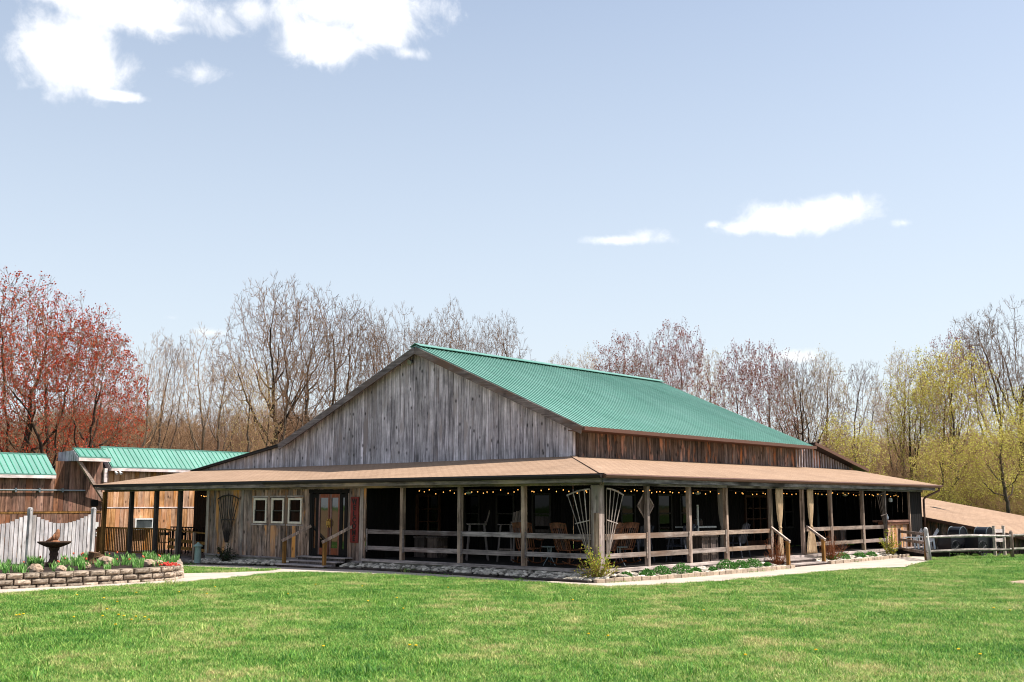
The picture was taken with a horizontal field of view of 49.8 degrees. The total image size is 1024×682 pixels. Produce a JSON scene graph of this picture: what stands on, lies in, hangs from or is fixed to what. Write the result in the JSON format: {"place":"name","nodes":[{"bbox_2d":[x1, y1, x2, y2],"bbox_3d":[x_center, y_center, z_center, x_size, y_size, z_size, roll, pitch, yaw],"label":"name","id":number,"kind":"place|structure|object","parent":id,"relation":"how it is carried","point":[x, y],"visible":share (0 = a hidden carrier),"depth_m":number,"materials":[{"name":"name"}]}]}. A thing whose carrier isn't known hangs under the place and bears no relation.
{"place":"outdoors","nodes":[
{"label":"outdoors","id":0,"kind":"place"},
{"bbox_2d":[0,556,925,592],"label":"path","id":1,"kind":"structure","parent":0,"point":[900,562],"depth_m":31.76,"materials":[{"name":"concrete"}]},
{"bbox_2d":[275,525,352,568],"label":"entry steps","id":2,"kind":"structure","parent":1,"relation":"on","point":[323,561],"depth_m":35.32,"materials":[{"name":"brown wood"}]},
{"bbox_2d":[764,534,791,564],"bbox_3d":[8.408,6.654,34.974,0.942,1.031,0.932,2,-9,-16],"label":"bare shrub","id":3,"kind":"object","parent":1,"relation":"on","point":[777,560],"visible":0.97,"depth_m":34.91,"materials":[{"name":"brown plant"}]},
{"bbox_2d":[769,525,826,566],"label":"porch steps","id":4,"kind":"structure","parent":1,"relation":"on","point":[801,561],"depth_m":35.65,"materials":[{"name":"brown wood"}]},
{"bbox_2d":[828,554,908,563],"bbox_3d":[12.770,7.723,39.035,0.215,0.146,6.836,-7,-11,40],"label":"stone edging","id":5,"kind":"object","parent":1,"relation":"on","point":[868,559],"visible":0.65,"depth_m":38.55,"materials":[{"name":"beige stone"}]},
{"bbox_2d":[0,544,1023,681],"bbox_3d":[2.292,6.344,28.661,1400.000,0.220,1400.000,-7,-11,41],"label":"ground","id":6,"kind":"structure","parent":0,"point":[961,554],"depth_m":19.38,"materials":[{"name":"green plant"}]},
{"bbox_2d":[0,507,95,563],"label":"picket fence","id":7,"kind":"object","parent":6,"relation":"on","point":[30,524],"visible":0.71,"depth_m":31.97,"materials":[{"name":"white wood"}]},
{"bbox_2d":[0,559,183,588],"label":"retaining wall","id":8,"kind":"structure","parent":6,"relation":"on","point":[69,578],"depth_m":27.41,"materials":[{"name":"beige stone"}]},
{"bbox_2d":[0,558,168,573],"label":"flower bed soil","id":9,"kind":"structure","parent":8,"relation":"in","point":[49,569],"depth_m":29.41,"materials":[{"name":"brown soil"}]},
{"bbox_2d":[37,541,71,565],"bbox_3d":[-12.447,5.768,29.958,0.880,0.640,0.880,-7,-11,41],"label":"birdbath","id":10,"kind":"object","parent":9,"relation":"on","point":[53,548],"visible":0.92,"depth_m":29.84,"materials":[{"name":"stone"}]},
{"bbox_2d":[0,446,248,556],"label":"side building","id":11,"kind":"structure","parent":6,"relation":"on","point":[62,490],"depth_m":46.79,"materials":[{"name":"brown wood"}]},
{"bbox_2d":[133,518,152,529],"bbox_3d":[-16.166,8.007,48.293,0.240,0.480,0.880,-7,-11,41],"label":"air conditioner","id":12,"kind":"object","parent":11,"relation":"attached to","point":[142,522],"visible":0.93,"depth_m":48.21,"materials":[{"name":"white plastic"}]},
{"bbox_2d":[96,526,204,562],"bbox_3d":[-13.216,8.285,44.882,8.850,1.390,3.650,-7,-11,41],"label":"walkway railing","id":13,"kind":"object","parent":6,"relation":"on","point":[139,553],"visible":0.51,"depth_m":43.98,"materials":[{"name":"brown wood"}]},
{"bbox_2d":[125,329,177,447],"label":"bare tree","id":14,"kind":"object","parent":6,"relation":"on","point":[146,418],"visible":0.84,"depth_m":74.11,"materials":[{"name":"brown plant"}]},
{"bbox_2d":[167,324,232,449],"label":"bare tree","id":15,"kind":"object","parent":6,"relation":"on","point":[200,409],"visible":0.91,"depth_m":72.32,"materials":[{"name":"brown plant"}]},
{"bbox_2d":[327,566,589,582],"bbox_3d":[-1.897,6.594,31.145,10.323,0.134,0.247,-8,-11,42],"label":"timber edging","id":16,"kind":"object","parent":6,"relation":"on","point":[484,575],"visible":0.62,"depth_m":30.46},
{"bbox_2d":[0,400,1023,526],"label":"woods","id":17,"kind":"object","parent":6,"relation":"on","point":[988,500],"visible":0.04,"depth_m":93.43,"materials":[{"name":"plant"}]},
{"bbox_2d":[93,343,942,577],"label":"barn","id":18,"kind":"structure","parent":6,"relation":"on","point":[389,441],"depth_m":38.14,"materials":[{"name":"grey wood"}]},
{"bbox_2d":[218,494,238,541],"bbox_3d":[-10.213,6.369,39.600,1.329,1.704,0.029,-7,-11,41],"label":"fan trellis","id":19,"kind":"object","parent":18,"relation":"attached to","point":[226,534],"visible":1,"depth_m":39.58,"materials":[{"name":"brown wood"}]},
{"bbox_2d":[253,498,266,522],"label":"window","id":20,"kind":"structure","parent":18,"relation":"in","point":[259,504],"depth_m":38.52,"materials":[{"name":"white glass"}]},
{"bbox_2d":[271,498,284,522],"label":"window","id":21,"kind":"structure","parent":18,"relation":"in","point":[277,504],"depth_m":37.87,"materials":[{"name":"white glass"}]},
{"bbox_2d":[287,498,301,523],"bbox_3d":[-7.323,5.732,37.225,0.730,0.860,0.050,-7,-11,41],"label":"window","id":22,"kind":"structure","parent":18,"relation":"in","point":[294,504],"depth_m":37.25,"materials":[{"name":"white glass"}]},
{"bbox_2d":[311,494,316,553],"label":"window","id":23,"kind":"structure","parent":18,"relation":"in","point":[314,513],"depth_m":36.46,"materials":[{"name":"brown glass"}]},
{"bbox_2d":[318,494,329,554],"bbox_3d":[-6.185,6.003,36.119,0.550,1.960,0.127,-7,-11,41],"label":"door","id":24,"kind":"structure","parent":18,"relation":"in","point":[324,499],"depth_m":36.17,"materials":[{"name":"red wood"}]},
{"bbox_2d":[328,494,339,554],"bbox_3d":[-5.775,5.950,35.764,0.480,1.960,0.127,-7,-11,41],"label":"door","id":25,"kind":"structure","parent":18,"relation":"in","point":[333,522],"depth_m":35.80,"materials":[{"name":"red wood"}]},
{"bbox_2d":[340,494,345,555],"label":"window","id":26,"kind":"structure","parent":18,"relation":"in","point":[343,498],"depth_m":35.52,"materials":[{"name":"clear glass"}]},
{"bbox_2d":[350,497,358,542],"bbox_3d":[-5.024,5.696,35.142,0.390,1.440,0.041,-7,-11,41],"label":"welcome sign","id":27,"kind":"object","parent":18,"relation":"attached to","point":[354,518],"visible":1,"depth_m":35.12,"materials":[{"name":"red paint"}]},
{"bbox_2d":[413,536,427,556],"bbox_3d":[-2.862,6.682,35.858,0.510,0.660,0.510,-7,-11,41],"label":"wooden bin","id":28,"kind":"object","parent":18,"relation":"on","point":[420,541],"visible":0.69,"depth_m":35.65,"materials":[{"name":"brown wood"}]},
{"bbox_2d":[415,494,440,535],"bbox_3d":[-2.797,6.129,36.836,0.060,2.040,1.140,-7,-11,41],"label":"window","id":29,"kind":"structure","parent":18,"relation":"in","point":[428,506],"depth_m":36.90,"materials":[{"name":"brown glass"}]},
{"bbox_2d":[426,536,447,557],"bbox_3d":[-2.411,6.624,35.467,0.510,0.660,0.510,-7,-11,41],"label":"wooden bin","id":30,"kind":"object","parent":18,"relation":"on","point":[436,541],"visible":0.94,"depth_m":35.31,"materials":[{"name":"brown wood"}]},
{"bbox_2d":[463,494,480,531],"bbox_3d":[-1.355,5.827,37.257,0.750,1.320,0.050,-7,-11,41],"label":"window","id":31,"kind":"structure","parent":18,"relation":"in","point":[471,502],"depth_m":37.30,"materials":[{"name":"black glass"}]},
{"bbox_2d":[465,510,489,560],"bbox_3d":[-1.053,5.957,33.866,0.736,1.514,0.700,1,-8,-4],"label":"tall chair","id":32,"kind":"object","parent":18,"relation":"on","point":[485,538],"visible":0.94,"depth_m":33.60,"materials":[{"name":"grey wood"}]},
{"bbox_2d":[495,493,514,531],"bbox_3d":[-0.223,5.682,36.277,0.820,1.320,0.050,-7,-11,41],"label":"window","id":33,"kind":"structure","parent":18,"relation":"in","point":[505,502],"depth_m":36.32,"materials":[{"name":"black glass"}]},
{"bbox_2d":[496,510,528,561],"bbox_3d":[0.024,5.822,32.950,0.700,1.514,0.736,-7,-11,41],"label":"tall chair","id":34,"kind":"object","parent":18,"relation":"on","point":[516,518],"visible":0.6,"depth_m":33.17,"materials":[{"name":"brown wood"}]},
{"bbox_2d":[512,522,545,562],"bbox_3d":[0.476,5.723,31.327,0.700,1.163,0.990,-5,-10,29],"label":"rocking chair","id":35,"kind":"object","parent":18,"relation":"on","point":[517,525],"visible":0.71,"depth_m":31.10,"materials":[{"name":"brown wood"}]},
{"bbox_2d":[531,493,551,532],"bbox_3d":[0.944,5.533,35.267,0.800,1.320,0.050,-7,-11,41],"label":"window","id":36,"kind":"structure","parent":18,"relation":"in","point":[541,503],"depth_m":35.29,"materials":[{"name":"black glass"}]},
{"bbox_2d":[548,522,585,564],"bbox_3d":[1.545,5.586,30.401,0.990,1.163,0.700,8,-11,-42],"label":"rocking chair","id":37,"kind":"object","parent":18,"relation":"on","point":[558,525],"visible":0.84,"depth_m":30.23,"materials":[{"name":"brown wood"}]},
{"bbox_2d":[567,488,589,553],"bbox_3d":[1.755,4.751,29.076,0.790,1.705,0.029,-7,-11,41],"label":"fan trellis","id":38,"kind":"object","parent":18,"relation":"attached to","point":[588,544],"visible":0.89,"depth_m":28.95,"materials":[{"name":"grey wood"}]},
{"bbox_2d":[586,522,625,564],"bbox_3d":[2.567,5.579,30.351,0.990,1.163,0.700,-5,-10,31],"label":"rocking chair","id":39,"kind":"object","parent":18,"relation":"on","point":[619,526],"visible":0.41,"depth_m":30.28,"materials":[{"name":"brown wood"}]},
{"bbox_2d":[606,488,623,553],"bbox_3d":[2.728,4.755,29.170,0.029,1.725,0.811,-7,-11,41],"label":"fan trellis","id":40,"kind":"object","parent":18,"relation":"attached to","point":[608,547],"visible":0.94,"depth_m":29.01,"materials":[{"name":"grey wood"}]},
{"bbox_2d":[605,522,640,562],"bbox_3d":[3.104,5.702,31.184,0.700,1.163,0.990,6,-10,-33],"label":"rocking chair","id":41,"kind":"object","parent":18,"relation":"on","point":[630,525],"visible":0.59,"depth_m":30.98,"materials":[{"name":"brown wood"}]},
{"bbox_2d":[620,493,635,533],"bbox_3d":[3.852,5.730,36.601,0.050,1.320,0.840,-7,-11,41],"label":"window","id":42,"kind":"structure","parent":18,"relation":"in","point":[628,505],"depth_m":36.65,"materials":[{"name":"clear glass"}]},
{"bbox_2d":[657,494,672,532],"bbox_3d":[5.301,5.973,38.238,0.050,1.320,0.880,-7,-11,41],"label":"window","id":43,"kind":"structure","parent":18,"relation":"in","point":[664,501],"depth_m":38.26,"materials":[{"name":"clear glass"}]},
{"bbox_2d":[679,494,691,525],"bbox_3d":[6.183,6.120,39.236,0.050,1.320,0.780,-7,-11,41],"label":"window","id":44,"kind":"structure","parent":18,"relation":"in","point":[682,497],"depth_m":39.14,"materials":[{"name":"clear glass"}]},
{"bbox_2d":[692,535,709,561],"bbox_3d":[5.596,6.202,32.959,0.480,0.760,0.480,-7,-11,41],"label":"wooden bin","id":45,"kind":"object","parent":18,"relation":"on","point":[700,542],"visible":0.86,"depth_m":32.79,"materials":[{"name":"brown wood"}]},
{"bbox_2d":[706,535,718,560],"bbox_3d":[5.926,6.257,33.331,0.480,0.760,0.480,-7,-11,41],"label":"wooden bin","id":46,"kind":"object","parent":18,"relation":"on","point":[713,541],"visible":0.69,"depth_m":33.18,"materials":[{"name":"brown wood"}]},
{"bbox_2d":[717,488,723,546],"bbox_3d":[6.589,5.603,34.578,0.124,1.981,0.426,-7,-11,41],"label":"curtain","id":47,"kind":"object","parent":18,"relation":"hanging from","point":[720,502],"visible":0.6,"depth_m":34.52,"materials":[{"name":"beige fabric"}]},
{"bbox_2d":[722,522,750,557],"bbox_3d":[7.199,6.377,35.335,0.736,1.116,0.700,-6,-10,36],"label":"slatted chair","id":48,"kind":"object","parent":18,"relation":"on","point":[742,538],"visible":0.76,"depth_m":35.24,"materials":[{"name":"grey wood"}]},
{"bbox_2d":[744,495,768,545],"bbox_3d":[9.556,7.034,42.988,0.060,2.050,1.850,-7,-11,41],"label":"door","id":49,"kind":"structure","parent":18,"relation":"in","point":[755,506],"depth_m":43.00,"materials":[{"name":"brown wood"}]},
{"bbox_2d":[775,488,783,555],"bbox_3d":[8.714,5.876,35.841,0.124,2.151,0.426,-7,-11,41],"label":"curtain","id":50,"kind":"object","parent":18,"relation":"hanging from","point":[779,499],"visible":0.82,"depth_m":35.81,"materials":[{"name":"fabric"}]},
{"bbox_2d":[783,495,793,527],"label":"window","id":51,"kind":"structure","parent":18,"relation":"in","point":[788,512],"depth_m":45.03,"materials":[{"name":"black glass"}]},
{"bbox_2d":[807,489,817,552],"bbox_3d":[10.163,6.118,37.478,0.124,2.151,0.725,-7,-11,41],"label":"curtain","id":52,"kind":"object","parent":18,"relation":"hanging from","point":[811,545],"visible":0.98,"depth_m":37.44,"materials":[{"name":"fabric"}]},
{"bbox_2d":[816,494,828,541],"bbox_3d":[13.392,7.641,47.329,0.060,2.120,1.200,-7,-11,41],"label":"door","id":53,"kind":"structure","parent":18,"relation":"in","point":[821,499],"depth_m":47.30,"materials":[{"name":"grey metal"}]},
{"bbox_2d":[828,530,846,548],"bbox_3d":[12.501,7.587,42.417,0.560,0.790,0.560,-7,-11,41],"label":"wooden bin","id":54,"kind":"object","parent":18,"relation":"on","point":[839,535],"visible":0.53,"depth_m":42.19,"materials":[{"name":"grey wood"}]},
{"bbox_2d":[873,520,909,547],"bbox_3d":[15.114,7.639,43.724,0.620,1.070,2.400,-7,-11,41],"label":"bar counter","id":55,"kind":"object","parent":18,"relation":"on","point":[902,525],"visible":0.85,"depth_m":43.48,"materials":[{"name":"beige wood"}]},
{"bbox_2d":[897,528,923,553],"bbox_3d":[14.814,7.500,40.804,0.140,1.050,3.802,-1,-8,5],"label":"deck fence","id":56,"kind":"object","parent":6,"relation":"on","point":[900,531],"visible":0.89,"depth_m":41.35,"materials":[{"name":"grey wood"}]},
{"bbox_2d":[896,547,949,557],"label":"platform","id":57,"kind":"structure","parent":6,"relation":"on","point":[936,554],"depth_m":41.86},
{"bbox_2d":[859,497,1023,553],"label":"shed","id":58,"kind":"structure","parent":6,"relation":"on","point":[947,515],"depth_m":47.16,"materials":[{"name":"brown"}]},
{"bbox_2d":[936,526,973,555],"bbox_3d":[17.186,7.762,42.813,1.389,1.115,0.720,5,-10,-31],"label":"carriage","id":59,"kind":"object","parent":6,"relation":"on","point":[950,543],"visible":0.72,"depth_m":42.58,"materials":[{"name":"black metal"}]},
{"bbox_2d":[923,527,1023,560],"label":"split rail fence","id":60,"kind":"object","parent":6,"relation":"on","point":[928,551],"visible":0.93,"depth_m":39.83,"materials":[{"name":"grey wood"}]},
{"bbox_2d":[962,526,1000,555],"bbox_3d":[18.104,7.722,42.544,1.389,1.115,0.720,5,-10,-31],"label":"carriage","id":61,"kind":"object","parent":6,"relation":"on","point":[978,542],"visible":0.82,"depth_m":42.33,"materials":[{"name":"black metal"}]},
{"bbox_2d":[992,526,1006,555],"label":"board gate","id":62,"kind":"structure","parent":6,"relation":"on","point":[1002,531],"depth_m":42.50,"materials":[{"name":"white wood"}]},
{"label":"stone bed soil","id":63,"kind":"structure","parent":6,"relation":"on","visible":0},
{"bbox_2d":[188,552,900,581],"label":"river stones","id":64,"kind":"object","parent":63,"relation":"on","point":[523,573],"visible":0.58,"depth_m":31.85,"materials":[{"name":"grey stone"}]},
{"bbox_2d":[0,0,1023,465],"label":"sky","id":65,"kind":"structure","parent":0,"point":[846,177],"materials":[{"name":"blue"}]},
{"bbox_3d":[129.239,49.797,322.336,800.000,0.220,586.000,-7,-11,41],"label":"forest floor","id":66,"kind":"structure","parent":0,"visible":0},
{"bbox_2d":[137,333,195,448],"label":"bare tree","id":67,"kind":"object","parent":66,"relation":"on","point":[160,429],"visible":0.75,"depth_m":80.21,"materials":[{"name":"brown plant"}]},
{"bbox_2d":[188,349,249,451],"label":"bare tree","id":68,"kind":"object","parent":66,"relation":"on","point":[211,428],"visible":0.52,"depth_m":84.04,"materials":[{"name":"brown plant"}]},
{"bbox_2d":[206,271,350,446],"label":"bare tree","id":69,"kind":"object","parent":66,"relation":"on","point":[273,379],"visible":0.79,"depth_m":69.93,"materials":[{"name":"brown plant"}]},
{"bbox_2d":[248,282,381,432],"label":"bare tree","id":70,"kind":"object","parent":66,"relation":"on","point":[333,354],"visible":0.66,"depth_m":73.94,"materials":[{"name":"brown plant"}]},
{"bbox_2d":[317,293,400,410],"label":"bare tree","id":71,"kind":"object","parent":66,"relation":"on","point":[376,354],"visible":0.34,"depth_m":78.27,"materials":[{"name":"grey plant"}]},
{"bbox_2d":[353,300,439,386],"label":"bare tree","id":72,"kind":"object","parent":66,"relation":"on","point":[383,335],"visible":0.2,"depth_m":80.31,"materials":[{"name":"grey plant"}]},
{"bbox_2d":[397,294,476,351],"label":"bare tree","id":73,"kind":"object","parent":66,"relation":"on","point":[446,333],"visible":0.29,"depth_m":76.52,"materials":[{"name":"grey plant"}]},
{"bbox_2d":[447,314,516,357],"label":"bare tree","id":74,"kind":"object","parent":66,"relation":"on","point":[475,344],"visible":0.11,"depth_m":84.29,"materials":[{"name":"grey plant"}]},
{"bbox_2d":[476,311,533,359],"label":"bare tree","id":75,"kind":"object","parent":66,"relation":"on","point":[502,343],"visible":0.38,"depth_m":82.63,"materials":[{"name":"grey plant"}]},
{"bbox_2d":[587,330,656,378],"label":"budding tree","id":76,"kind":"object","parent":66,"relation":"on","point":[610,369],"visible":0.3,"depth_m":84.69,"materials":[{"name":"brown plant"}]},
{"bbox_2d":[612,337,674,386],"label":"bare tree","id":77,"kind":"object","parent":66,"relation":"on","point":[637,370],"visible":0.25,"depth_m":82.31,"materials":[{"name":"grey plant"}]},
{"bbox_2d":[645,319,726,405],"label":"budding tree","id":78,"kind":"object","parent":66,"relation":"on","point":[686,376],"visible":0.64,"depth_m":78.12,"materials":[{"name":"brown plant"}]},
{"bbox_2d":[683,346,740,412],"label":"budding tree","id":79,"kind":"object","parent":66,"relation":"on","point":[715,377],"visible":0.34,"depth_m":86.39,"materials":[{"name":"brown plant"}]},
{"bbox_2d":[706,338,768,423],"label":"budding tree","id":80,"kind":"object","parent":66,"relation":"on","point":[739,381],"visible":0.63,"depth_m":76.13,"materials":[{"name":"brown plant"}]},
{"bbox_2d":[740,338,803,435],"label":"budding tree","id":81,"kind":"object","parent":66,"relation":"on","point":[762,377],"visible":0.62,"depth_m":78.03,"materials":[{"name":"brown plant"}]},
{"bbox_2d":[771,359,818,442],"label":"bare tree","id":82,"kind":"object","parent":66,"relation":"on","point":[796,396],"visible":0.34,"depth_m":88.15,"materials":[{"name":"brown plant"}]},
{"bbox_2d":[758,353,854,447],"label":"bare tree","id":83,"kind":"object","parent":66,"relation":"on","point":[802,433],"visible":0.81,"depth_m":69.99,"materials":[{"name":"brown plant"}]},
{"bbox_2d":[793,343,856,450],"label":"budding tree","id":84,"kind":"object","parent":66,"relation":"on","point":[828,388],"visible":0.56,"depth_m":72.14,"materials":[{"name":"brown plant"}]},
{"bbox_2d":[816,411,891,475],"bbox_3d":[19.101,7.617,61.547,4.444,7.698,4.518,1,-8,-4],"label":"leafing tree","id":85,"kind":"object","parent":66,"relation":"on","point":[857,444],"visible":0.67,"depth_m":61.55,"materials":[{"name":"yellow plant"}]},
{"bbox_2d":[831,361,885,472],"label":"bare tree","id":86,"kind":"object","parent":66,"relation":"on","point":[858,393],"visible":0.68,"depth_m":80.22,"materials":[{"name":"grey plant"}]},
{"bbox_2d":[857,384,926,474],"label":"budding tree","id":87,"kind":"object","parent":66,"relation":"on","point":[874,411],"visible":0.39,"depth_m":83.85,"materials":[{"name":"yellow plant"}]},
{"bbox_2d":[863,341,935,477],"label":"budding tree","id":88,"kind":"object","parent":66,"relation":"on","point":[889,371],"visible":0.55,"depth_m":74.15,"materials":[{"name":"grey plant"}]},
{"bbox_2d":[894,423,945,482],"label":"tree","id":89,"kind":"object","parent":66,"relation":"on","point":[916,453],"visible":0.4,"depth_m":69.73,"materials":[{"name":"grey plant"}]},
{"bbox_2d":[880,344,968,490],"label":"leafing tree","id":90,"kind":"object","parent":66,"relation":"on","point":[908,413],"visible":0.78,"depth_m":67.83,"materials":[{"name":"yellow plant"}]},
{"bbox_2d":[906,431,983,502],"bbox_3d":[23.442,7.971,59.524,4.204,6.339,4.135,-2,-9,13],"label":"leafing tree","id":91,"kind":"object","parent":66,"relation":"on","point":[937,462],"visible":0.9,"depth_m":59.55,"materials":[{"name":"yellow plant"}]},
{"bbox_2d":[917,328,993,479],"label":"budding tree","id":92,"kind":"object","parent":66,"relation":"on","point":[947,347],"visible":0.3,"depth_m":78.08,"materials":[{"name":"yellow plant"}]},
{"bbox_2d":[907,337,1004,484],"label":"leafing tree","id":93,"kind":"object","parent":66,"relation":"on","point":[966,407],"visible":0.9,"depth_m":65.89,"materials":[{"name":"yellow plant"}]},
{"bbox_2d":[947,309,1023,483],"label":"bare tree","id":94,"kind":"object","parent":66,"relation":"on","point":[975,350],"visible":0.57,"depth_m":70.03,"materials":[{"name":"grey plant"}]},
{"bbox_2d":[954,404,1023,512],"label":"leafing tree","id":95,"kind":"object","parent":66,"relation":"on","point":[1000,450],"visible":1,"depth_m":57.46,"materials":[{"name":"yellow plant"}]},
{"bbox_2d":[958,295,1023,504],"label":"bare tree","id":96,"kind":"object","parent":66,"relation":"on","point":[1001,362],"visible":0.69,"depth_m":68.51,"materials":[{"name":"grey plant"}]},
{"bbox_2d":[996,386,1023,484],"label":"leafing tree","id":97,"kind":"object","parent":66,"relation":"on","point":[1020,415],"visible":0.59,"depth_m":64.08,"materials":[{"name":"yellow plant"}]},
{"label":"forest floor","id":98,"kind":"structure","parent":0,"visible":0},
{"bbox_2d":[0,267,120,462],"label":"red maple","id":99,"kind":"object","parent":98,"relation":"on","point":[17,315],"visible":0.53,"depth_m":60.55,"materials":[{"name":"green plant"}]},
{"bbox_2d":[0,289,151,465],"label":"red maple","id":100,"kind":"object","parent":98,"relation":"on","point":[96,370],"visible":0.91,"depth_m":57.41,"materials":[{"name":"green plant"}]},
{"bbox_2d":[58,381,146,450],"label":"red maple","id":101,"kind":"object","parent":98,"relation":"on","point":[116,417],"visible":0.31,"depth_m":65.90,"materials":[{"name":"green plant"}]},
{"bbox_2d":[216,355,285,451],"bbox_3d":[-14.687,6.037,61.977,3.932,11.098,4.064,0,-8,2],"label":"budding tree","id":102,"kind":"object","parent":98,"relation":"on","point":[247,433],"visible":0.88,"depth_m":61.95,"materials":[{"name":"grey plant"}]},
{"bbox_2d":[257,347,321,444],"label":"bare tree","id":103,"kind":"object","parent":98,"relation":"on","point":[296,395],"visible":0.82,"depth_m":66.18,"materials":[{"name":"brown plant"}]},
{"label":"stone bed soil","id":104,"kind":"structure","parent":0,"visible":0},
{"bbox_2d":[574,545,618,577],"bbox_3d":[2.164,5.692,28.334,1.296,0.990,0.811,-6,-10,35],"label":"corner bush","id":105,"kind":"object","parent":104,"relation":"on","point":[594,570],"visible":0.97,"depth_m":28.20,"materials":[{"name":"yellow plant"}]},
{"bbox_2d":[594,565,794,582],"bbox_3d":[5.508,6.504,30.799,9.336,0.145,0.420,8,-12,-44],"label":"stone edging","id":106,"kind":"object","parent":104,"relation":"on","point":[669,576],"visible":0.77,"depth_m":29.89,"materials":[{"name":"beige stone"}]},
{"label":"stone bed soil","id":107,"kind":"structure","parent":0,"visible":0},
{"bbox_2d":[819,530,849,559],"bbox_3d":[10.942,7.006,37.636,1.231,1.116,1.204,-4,-9,24],"label":"bare shrub","id":108,"kind":"object","parent":107,"relation":"on","point":[831,554],"visible":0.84,"depth_m":37.51,"materials":[{"name":"brown plant"}]},
{"bbox_2d":[879,526,901,554],"bbox_3d":[14.190,7.482,41.401,0.885,1.274,0.828,-2,-9,14],"label":"end bush","id":109,"kind":"object","parent":107,"relation":"on","point":[887,549],"visible":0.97,"depth_m":41.29,"materials":[{"name":"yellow plant"}]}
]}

